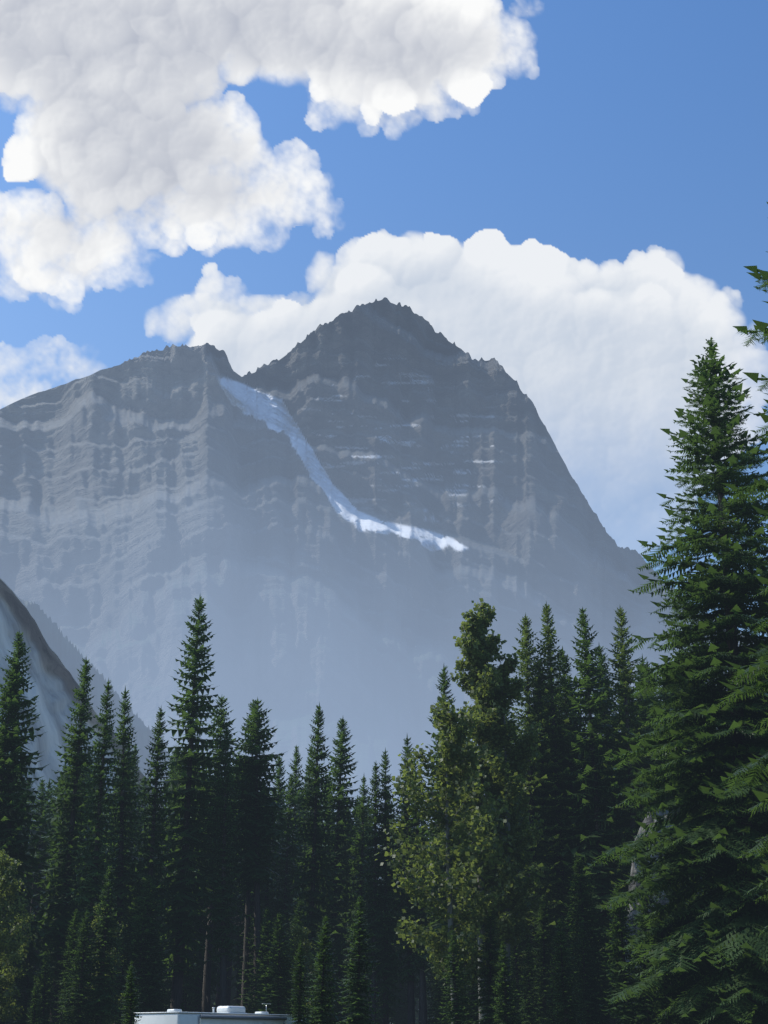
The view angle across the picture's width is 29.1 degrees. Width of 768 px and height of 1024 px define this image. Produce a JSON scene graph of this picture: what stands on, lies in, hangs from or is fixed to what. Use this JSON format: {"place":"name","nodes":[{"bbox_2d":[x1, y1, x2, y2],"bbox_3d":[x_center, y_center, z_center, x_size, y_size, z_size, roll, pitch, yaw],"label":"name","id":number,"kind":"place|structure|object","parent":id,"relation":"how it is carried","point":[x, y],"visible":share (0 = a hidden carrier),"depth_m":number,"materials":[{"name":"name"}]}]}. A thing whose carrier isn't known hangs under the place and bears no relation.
{"place":"outdoors","nodes":[
{"label":"outdoors","id":0,"kind":"place"},
{"bbox_2d":[0,338,97,407],"bbox_3d":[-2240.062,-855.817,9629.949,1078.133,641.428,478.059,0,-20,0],"label":"cloud","id":1,"kind":"structure","parent":0,"point":[11,360],"depth_m":9498.08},
{"bbox_2d":[0,577,169,800],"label":"mountain","id":2,"kind":"structure","parent":0,"point":[64,649],"depth_m":1316.56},
{"bbox_2d":[0,0,535,308],"bbox_3d":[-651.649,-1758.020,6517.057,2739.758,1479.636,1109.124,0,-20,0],"label":"cloud","id":3,"kind":"structure","parent":0,"point":[128,123],"depth_m":6435.92,"materials":[{"name":"white"}]},
{"bbox_2d":[0,297,756,1022],"bbox_3d":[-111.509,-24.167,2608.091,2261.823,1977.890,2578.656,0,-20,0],"label":"mountain","id":4,"kind":"structure","parent":0,"point":[348,517],"depth_m":2683.73,"materials":[{"name":"stone"}]},
{"bbox_2d":[0,0,767,639],"label":"sky","id":5,"kind":"structure","parent":0,"point":[639,125],"materials":[{"name":"blue"}]},
{"bbox_2d":[146,229,767,488],"bbox_3d":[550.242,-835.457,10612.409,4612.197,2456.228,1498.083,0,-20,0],"label":"cloud","id":6,"kind":"structure","parent":0,"point":[593,359],"depth_m":10242.85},
{"bbox_3d":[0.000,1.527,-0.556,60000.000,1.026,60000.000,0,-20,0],"label":"ground","id":7,"kind":"structure","parent":0,"visible":0},
{"bbox_2d":[0,659,35,974],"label":"spruce","id":8,"kind":"object","parent":7,"relation":"on","point":[15,739],"visible":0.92,"depth_m":102.98,"materials":[{"name":"green plant"}]},
{"bbox_2d":[0,849,38,1021],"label":"aspen","id":9,"kind":"object","parent":7,"relation":"on","point":[7,886],"visible":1,"depth_m":91.54,"materials":[{"name":"green plant"}]},
{"bbox_2d":[10,939,40,1023],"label":"young spruce","id":10,"kind":"object","parent":7,"relation":"on","point":[25,1000],"visible":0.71,"depth_m":99.03,"materials":[{"name":"green plant"}]},
{"bbox_2d":[0,631,62,1023],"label":"spruce","id":11,"kind":"object","parent":7,"relation":"on","point":[19,653],"visible":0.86,"depth_m":102.61,"materials":[{"name":"green plant"}]},
{"bbox_2d":[13,779,55,1021],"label":"spruce","id":12,"kind":"object","parent":7,"relation":"on","point":[45,826],"visible":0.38,"depth_m":130.76,"materials":[{"name":"green plant"}]},
{"bbox_2d":[27,982,42,1023],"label":"young spruce","id":13,"kind":"object","parent":7,"relation":"on","point":[34,1009],"visible":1,"depth_m":85.77,"materials":[{"name":"green plant"}]},
{"bbox_2d":[28,779,55,971],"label":"spruce","id":14,"kind":"object","parent":7,"relation":"on","point":[48,785],"visible":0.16,"depth_m":138.34,"materials":[{"name":"green plant"}]},
{"bbox_2d":[25,952,59,1023],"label":"young spruce","id":15,"kind":"object","parent":7,"relation":"on","point":[47,1003],"visible":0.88,"depth_m":94.70,"materials":[{"name":"green plant"}]},
{"bbox_2d":[31,785,79,1020],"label":"spruce","id":16,"kind":"object","parent":7,"relation":"on","point":[62,790],"visible":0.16,"depth_m":112.32,"materials":[{"name":"green plant"}]},
{"bbox_2d":[23,657,101,1023],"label":"spruce","id":17,"kind":"object","parent":7,"relation":"on","point":[59,923],"visible":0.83,"depth_m":105.08,"materials":[{"name":"green plant"}]},
{"bbox_2d":[55,954,81,1023],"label":"young spruce","id":18,"kind":"object","parent":7,"relation":"on","point":[66,1017],"visible":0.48,"depth_m":90.33,"materials":[{"name":"green plant"}]},
{"bbox_2d":[53,909,86,1023],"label":"young spruce","id":19,"kind":"object","parent":7,"relation":"on","point":[75,926],"visible":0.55,"depth_m":92.75,"materials":[{"name":"green plant"}]},
{"bbox_2d":[58,911,98,1023],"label":"young spruce","id":20,"kind":"object","parent":7,"relation":"on","point":[76,994],"visible":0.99,"depth_m":88.12,"materials":[{"name":"green plant"}]},
{"bbox_2d":[0,579,162,857],"bbox_3d":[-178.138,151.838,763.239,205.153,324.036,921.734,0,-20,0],"label":"mountain","id":21,"kind":"structure","parent":7,"relation":"on","point":[55,684],"depth_m":929.21,"materials":[{"name":"stone"}]},
{"bbox_2d":[61,679,126,1023],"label":"spruce","id":22,"kind":"object","parent":7,"relation":"on","point":[93,887],"visible":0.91,"depth_m":100.36,"materials":[{"name":"green plant"}]},
{"bbox_2d":[75,866,125,1023],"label":"young spruce","id":23,"kind":"object","parent":7,"relation":"on","point":[102,1011],"visible":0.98,"depth_m":88.78,"materials":[{"name":"green plant"}]},
{"bbox_2d":[78,903,127,1023],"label":"aspen","id":24,"kind":"object","parent":7,"relation":"on","point":[117,929],"visible":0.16,"depth_m":92.42,"materials":[{"name":"green plant"}]},
{"bbox_2d":[80,744,143,1023],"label":"spruce","id":25,"kind":"object","parent":7,"relation":"on","point":[133,789],"visible":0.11,"depth_m":116.50,"materials":[{"name":"green plant"}]},
{"bbox_2d":[87,686,147,1018],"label":"spruce","id":26,"kind":"object","parent":7,"relation":"on","point":[121,871],"visible":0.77,"depth_m":106.42,"materials":[{"name":"green plant"}]},
{"bbox_2d":[111,919,132,1023],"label":"young spruce","id":27,"kind":"object","parent":7,"relation":"on","point":[123,932],"visible":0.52,"depth_m":96.44,"materials":[{"name":"green plant"}]},
{"bbox_2d":[89,765,159,913],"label":"spruce","id":28,"kind":"object","parent":7,"relation":"on","point":[139,822],"visible":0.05,"depth_m":126.07,"materials":[{"name":"green plant"}]},
{"bbox_2d":[114,881,157,1022],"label":"young spruce","id":29,"kind":"object","parent":7,"relation":"on","point":[134,894],"visible":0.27,"depth_m":101.17,"materials":[{"name":"green plant"}]},
{"bbox_2d":[122,901,155,1018],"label":"young spruce","id":30,"kind":"object","parent":7,"relation":"on","point":[139,946],"visible":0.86,"depth_m":96.08,"materials":[{"name":"green plant"}]},
{"bbox_2d":[112,875,177,1023],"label":"young spruce","id":31,"kind":"object","parent":7,"relation":"on","point":[154,980],"visible":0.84,"depth_m":96.63,"materials":[{"name":"green plant"}]},
{"bbox_2d":[124,708,177,951],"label":"spruce","id":32,"kind":"object","parent":7,"relation":"on","point":[150,846],"visible":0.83,"depth_m":103.82,"materials":[{"name":"green plant"}]},
{"bbox_2d":[149,938,174,1011],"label":"young spruce","id":33,"kind":"object","parent":7,"relation":"on","point":[162,997],"visible":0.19,"depth_m":101.88,"materials":[{"name":"green plant"}]},
{"bbox_2d":[153,750,186,1010],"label":"spruce","id":34,"kind":"object","parent":7,"relation":"on","point":[178,773],"visible":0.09,"depth_m":127.89,"materials":[{"name":"green plant"}]},
{"bbox_2d":[158,823,205,1011],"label":"spruce","id":35,"kind":"object","parent":7,"relation":"on","point":[186,986],"visible":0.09,"depth_m":113.99,"materials":[{"name":"green plant"}]},
{"bbox_2d":[133,596,231,1011],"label":"spruce","id":36,"kind":"object","parent":7,"relation":"on","point":[183,884],"visible":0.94,"depth_m":106.61,"materials":[{"name":"green plant"}]},
{"bbox_2d":[175,777,219,1011],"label":"spruce","id":37,"kind":"object","parent":7,"relation":"on","point":[199,980],"visible":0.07,"depth_m":115.98,"materials":[{"name":"green plant"}]},
{"bbox_2d":[184,764,231,1011],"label":"spruce","id":38,"kind":"object","parent":7,"relation":"on","point":[214,966],"visible":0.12,"depth_m":115.36,"materials":[{"name":"green plant"}]},
{"bbox_2d":[181,695,254,1011],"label":"spruce","id":39,"kind":"object","parent":7,"relation":"on","point":[217,733],"visible":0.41,"depth_m":109.87,"materials":[{"name":"green plant"}]},
{"bbox_2d":[198,724,251,1011],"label":"spruce","id":40,"kind":"object","parent":7,"relation":"on","point":[223,941],"visible":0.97,"depth_m":104.54,"materials":[{"name":"green plant"}]},
{"bbox_2d":[213,946,236,1005],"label":"spruce","id":41,"kind":"object","parent":7,"relation":"on","point":[233,994],"visible":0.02,"depth_m":168.56,"materials":[{"name":"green plant"}]},
{"bbox_2d":[219,759,241,1005],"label":"spruce","id":42,"kind":"object","parent":7,"relation":"on","point":[228,983],"visible":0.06,"depth_m":128.38,"materials":[{"name":"green plant"}]},
{"bbox_2d":[227,822,264,1005],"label":"spruce","id":43,"kind":"object","parent":7,"relation":"on","point":[236,936],"visible":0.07,"depth_m":128.66,"materials":[{"name":"green plant"}]},
{"bbox_2d":[235,899,265,1013],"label":"young spruce","id":44,"kind":"object","parent":7,"relation":"on","point":[250,980],"visible":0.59,"depth_m":107.81,"materials":[{"name":"green plant"}]},
{"bbox_2d":[227,799,276,1005],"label":"spruce","id":45,"kind":"object","parent":7,"relation":"on","point":[239,908],"visible":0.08,"depth_m":118.19,"materials":[{"name":"green plant"}]},
{"bbox_2d":[224,702,282,1012],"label":"spruce","id":46,"kind":"object","parent":7,"relation":"on","point":[248,904],"visible":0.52,"depth_m":109.86,"materials":[{"name":"green plant"}]},
{"bbox_2d":[245,925,275,1013],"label":"young spruce","id":47,"kind":"object","parent":7,"relation":"on","point":[255,995],"visible":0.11,"depth_m":103.85,"materials":[{"name":"green plant"}]},
{"bbox_2d":[227,697,298,1009],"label":"spruce","id":48,"kind":"object","parent":7,"relation":"on","point":[257,825],"visible":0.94,"depth_m":110.37,"materials":[{"name":"green plant"}]},
{"bbox_2d":[235,791,290,995],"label":"spruce","id":49,"kind":"object","parent":7,"relation":"on","point":[270,897],"visible":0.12,"depth_m":120.72,"materials":[{"name":"green plant"}]},
{"bbox_2d":[249,905,282,1013],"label":"young spruce","id":50,"kind":"object","parent":7,"relation":"on","point":[265,943],"visible":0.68,"depth_m":98.04,"materials":[{"name":"green plant"}]},
{"bbox_2d":[256,912,298,1014],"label":"young spruce","id":51,"kind":"object","parent":7,"relation":"on","point":[278,1002],"visible":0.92,"depth_m":93.11,"materials":[{"name":"green plant"}]},
{"bbox_2d":[268,753,288,923],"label":"spruce","id":52,"kind":"object","parent":7,"relation":"on","point":[279,784],"visible":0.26,"depth_m":146.24,"materials":[{"name":"green plant"}]},
{"bbox_2d":[261,773,304,998],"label":"spruce","id":53,"kind":"object","parent":7,"relation":"on","point":[289,810],"visible":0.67,"depth_m":119.72,"materials":[{"name":"green plant"}]},
{"bbox_2d":[270,745,309,950],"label":"spruce","id":54,"kind":"object","parent":7,"relation":"on","point":[296,777],"visible":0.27,"depth_m":132.90,"materials":[{"name":"green plant"}]},
{"bbox_2d":[269,922,321,1023],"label":"aspen","id":55,"kind":"object","parent":7,"relation":"on","point":[298,934],"visible":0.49,"depth_m":94.16,"materials":[{"name":"green plant"}]},
{"bbox_2d":[275,899,319,1021],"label":"young spruce","id":56,"kind":"object","parent":7,"relation":"on","point":[299,921],"visible":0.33,"depth_m":98.39,"materials":[{"name":"green plant"}]},
{"bbox_2d":[298,745,321,885],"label":"spruce","id":57,"kind":"object","parent":7,"relation":"on","point":[307,786],"visible":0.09,"depth_m":140.74,"materials":[{"name":"green plant"}]},
{"bbox_2d":[280,701,343,1018],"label":"spruce","id":58,"kind":"object","parent":7,"relation":"on","point":[314,880],"visible":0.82,"depth_m":111.34,"materials":[{"name":"green plant"}]},
{"bbox_2d":[305,916,344,1023],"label":"young spruce","id":59,"kind":"object","parent":7,"relation":"on","point":[321,1008],"visible":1,"depth_m":59.99,"materials":[{"name":"green plant"}]},
{"bbox_2d":[305,776,353,1013],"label":"spruce","id":60,"kind":"object","parent":7,"relation":"on","point":[330,822],"visible":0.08,"depth_m":130.45,"materials":[{"name":"green plant"}]},
{"bbox_2d":[314,899,345,1020],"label":"young spruce","id":61,"kind":"object","parent":7,"relation":"on","point":[319,931],"visible":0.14,"depth_m":112.24,"materials":[{"name":"green plant"}]},
{"bbox_2d":[298,718,368,1000],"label":"spruce","id":62,"kind":"object","parent":7,"relation":"on","point":[341,800],"visible":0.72,"depth_m":116.78,"materials":[{"name":"green plant"}]},
{"bbox_2d":[328,937,349,1023],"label":"young spruce","id":63,"kind":"object","parent":7,"relation":"on","point":[338,974],"visible":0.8,"depth_m":103.03,"materials":[{"name":"green plant"}]},
{"bbox_2d":[335,896,380,1023],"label":"young spruce","id":64,"kind":"object","parent":7,"relation":"on","point":[359,1015],"visible":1,"depth_m":66.69,"materials":[{"name":"green plant"}]},
{"bbox_2d":[338,776,378,1007],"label":"spruce","id":65,"kind":"object","parent":7,"relation":"on","point":[359,841],"visible":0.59,"depth_m":113.35,"materials":[{"name":"green plant"}]},
{"bbox_2d":[343,799,390,1003],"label":"spruce","id":66,"kind":"object","parent":7,"relation":"on","point":[355,819],"visible":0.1,"depth_m":136.59,"materials":[{"name":"green plant"}]},
{"bbox_2d":[355,762,397,1023],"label":"spruce","id":67,"kind":"object","parent":7,"relation":"on","point":[374,912],"visible":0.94,"depth_m":108.05,"materials":[{"name":"green plant"}]},
{"bbox_2d":[363,747,407,1023],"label":"spruce","id":68,"kind":"object","parent":7,"relation":"on","point":[387,994],"visible":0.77,"depth_m":107.30,"materials":[{"name":"green plant"}]},
{"bbox_2d":[382,736,435,1023],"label":"spruce","id":69,"kind":"object","parent":7,"relation":"on","point":[410,977],"visible":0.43,"depth_m":106.93,"materials":[{"name":"green plant"}]},
{"bbox_2d":[400,759,438,1023],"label":"spruce","id":70,"kind":"object","parent":7,"relation":"on","point":[420,913],"visible":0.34,"depth_m":105.72,"materials":[{"name":"green plant"}]},
{"bbox_2d":[414,813,433,1023],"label":"spruce","id":71,"kind":"object","parent":7,"relation":"on","point":[416,991],"visible":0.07,"depth_m":137.94,"materials":[{"name":"green plant"}]},
{"bbox_2d":[419,961,442,1023],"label":"young spruce","id":72,"kind":"object","parent":7,"relation":"on","point":[428,998],"visible":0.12,"depth_m":110.72,"materials":[{"name":"green plant"}]},
{"bbox_2d":[429,943,456,1023],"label":"young spruce","id":73,"kind":"object","parent":7,"relation":"on","point":[436,1008],"visible":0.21,"depth_m":100.00,"materials":[{"name":"green plant"}]},
{"bbox_2d":[374,694,515,1023],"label":"aspen","id":74,"kind":"object","parent":7,"relation":"on","point":[452,738],"visible":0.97,"depth_m":82.05,"materials":[{"name":"green plant"}]},
{"bbox_2d":[413,666,487,1019],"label":"spruce","id":75,"kind":"object","parent":7,"relation":"on","point":[444,684],"visible":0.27,"depth_m":103.00,"materials":[{"name":"green plant"}]},
{"bbox_2d":[437,929,474,1023],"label":"young spruce","id":76,"kind":"object","parent":7,"relation":"on","point":[456,1008],"visible":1,"depth_m":76.20,"materials":[{"name":"green plant"}]},
{"bbox_2d":[449,976,478,1023],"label":"young spruce","id":77,"kind":"object","parent":7,"relation":"on","point":[471,1004],"visible":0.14,"depth_m":89.26,"materials":[{"name":"green plant"}]},
{"bbox_2d":[430,598,529,1022],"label":"aspen","id":78,"kind":"object","parent":7,"relation":"on","point":[477,646],"visible":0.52,"depth_m":92.15,"materials":[{"name":"green plant"}]},
{"bbox_2d":[468,910,510,1023],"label":"young spruce","id":79,"kind":"object","parent":7,"relation":"on","point":[488,994],"visible":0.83,"depth_m":80.12,"materials":[{"name":"green plant"}]},
{"bbox_2d":[458,651,546,1022],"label":"aspen","id":80,"kind":"object","parent":7,"relation":"on","point":[504,783],"visible":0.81,"depth_m":90.26,"materials":[{"name":"green plant"}]},
{"bbox_2d":[487,940,524,1023],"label":"young spruce","id":81,"kind":"object","parent":7,"relation":"on","point":[504,1014],"visible":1,"depth_m":74.05,"materials":[{"name":"green plant"}]},
{"bbox_2d":[502,919,538,1023],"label":"young spruce","id":82,"kind":"object","parent":7,"relation":"on","point":[515,958],"visible":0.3,"depth_m":95.21,"materials":[{"name":"green plant"}]},
{"bbox_2d":[488,612,576,1021],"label":"spruce","id":83,"kind":"object","parent":7,"relation":"on","point":[525,657],"visible":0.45,"depth_m":101.62,"materials":[{"name":"green plant"}]},
{"bbox_2d":[521,895,560,1023],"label":"young spruce","id":84,"kind":"object","parent":7,"relation":"on","point":[543,917],"visible":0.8,"depth_m":89.92,"materials":[{"name":"green plant"}]},
{"bbox_2d":[518,657,578,1015],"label":"spruce","id":85,"kind":"object","parent":7,"relation":"on","point":[549,822],"visible":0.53,"depth_m":101.93,"materials":[{"name":"green plant"}]},
{"bbox_2d":[521,602,601,1021],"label":"spruce","id":86,"kind":"object","parent":7,"relation":"on","point":[553,668],"visible":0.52,"depth_m":101.94,"materials":[{"name":"green plant"}]},
{"bbox_2d":[537,646,609,997],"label":"spruce","id":87,"kind":"object","parent":7,"relation":"on","point":[566,763],"visible":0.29,"depth_m":104.02,"materials":[{"name":"green plant"}]},
{"bbox_2d":[558,856,618,1023],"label":"young spruce","id":88,"kind":"object","parent":7,"relation":"on","point":[582,896],"visible":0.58,"depth_m":89.73,"materials":[{"name":"green plant"}]},
{"bbox_2d":[557,606,637,1023],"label":"spruce","id":89,"kind":"object","parent":7,"relation":"on","point":[592,832],"visible":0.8,"depth_m":100.12,"materials":[{"name":"green plant"}]},
{"bbox_2d":[586,645,637,917],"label":"spruce","id":90,"kind":"object","parent":7,"relation":"on","point":[602,659],"visible":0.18,"depth_m":108.54,"materials":[{"name":"green plant"}]},
{"bbox_2d":[607,681,641,871],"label":"spruce","id":91,"kind":"object","parent":7,"relation":"on","point":[617,726],"visible":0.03,"depth_m":104.76,"materials":[{"name":"green plant"}]},
{"bbox_2d":[598,883,656,1023],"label":"young spruce","id":92,"kind":"object","parent":7,"relation":"on","point":[626,1014],"visible":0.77,"depth_m":76.51,"materials":[{"name":"green plant"}]},
{"bbox_2d":[608,662,649,980],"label":"spruce","id":93,"kind":"object","parent":7,"relation":"on","point":[623,712],"visible":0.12,"depth_m":103.83,"materials":[{"name":"green plant"}]},
{"bbox_2d":[591,607,669,986],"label":"spruce","id":94,"kind":"object","parent":7,"relation":"on","point":[628,774],"visible":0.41,"depth_m":100.80,"materials":[{"name":"green plant"}]},
{"bbox_2d":[622,900,663,1023],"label":"young spruce","id":95,"kind":"object","parent":7,"relation":"on","point":[646,1014],"visible":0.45,"depth_m":75.12,"materials":[{"name":"green plant"}]},
{"bbox_2d":[629,859,660,1015],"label":"young spruce","id":96,"kind":"object","parent":7,"relation":"on","point":[646,901],"visible":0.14,"depth_m":83.30,"materials":[{"name":"green plant"}]},
{"bbox_2d":[622,672,678,871],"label":"spruce","id":97,"kind":"object","parent":7,"relation":"on","point":[647,714],"visible":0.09,"depth_m":103.53,"materials":[{"name":"green plant"}]},
{"bbox_2d":[617,810,706,1023],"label":"crag rock","id":98,"kind":"object","parent":7,"relation":"on","point":[634,867],"visible":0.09,"depth_m":88.87,"materials":[{"name":"stone"}]},
{"bbox_2d":[645,901,686,1023],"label":"young spruce","id":99,"kind":"object","parent":7,"relation":"on","point":[665,1004],"visible":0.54,"depth_m":71.91,"materials":[{"name":"green plant"}]},
{"bbox_2d":[587,337,767,1023],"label":"spruce","id":100,"kind":"object","parent":7,"relation":"on","point":[727,735],"visible":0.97,"depth_m":74.15,"materials":[{"name":"green plant"}]},
{"bbox_2d":[655,888,711,1023],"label":"young spruce","id":101,"kind":"object","parent":7,"relation":"on","point":[692,1013],"visible":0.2,"depth_m":73.14,"materials":[{"name":"green plant"}]},
{"bbox_2d":[715,202,767,963],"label":"spruce","id":102,"kind":"object","parent":7,"relation":"on","point":[760,486],"visible":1,"depth_m":45.15,"materials":[{"name":"green plant"}]},
{"label":"camp gravel pad","id":103,"kind":"object","parent":7,"relation":"on","visible":0},
{"bbox_2d":[119,960,142,1023],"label":"young spruce","id":104,"kind":"object","parent":103,"relation":"on","point":[131,999],"visible":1,"depth_m":54.33,"materials":[{"name":"green plant"}]},
{"bbox_2d":[134,1003,301,1023],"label":"travel trailer","id":105,"kind":"object","parent":103,"relation":"on","point":[230,1015],"visible":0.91,"depth_m":57.09,"materials":[{"name":"white metal"}]},
{"bbox_2d":[286,940,314,1023],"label":"young spruce","id":106,"kind":"object","parent":103,"relation":"on","point":[300,1007],"visible":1,"depth_m":57.85,"materials":[{"name":"green plant"}]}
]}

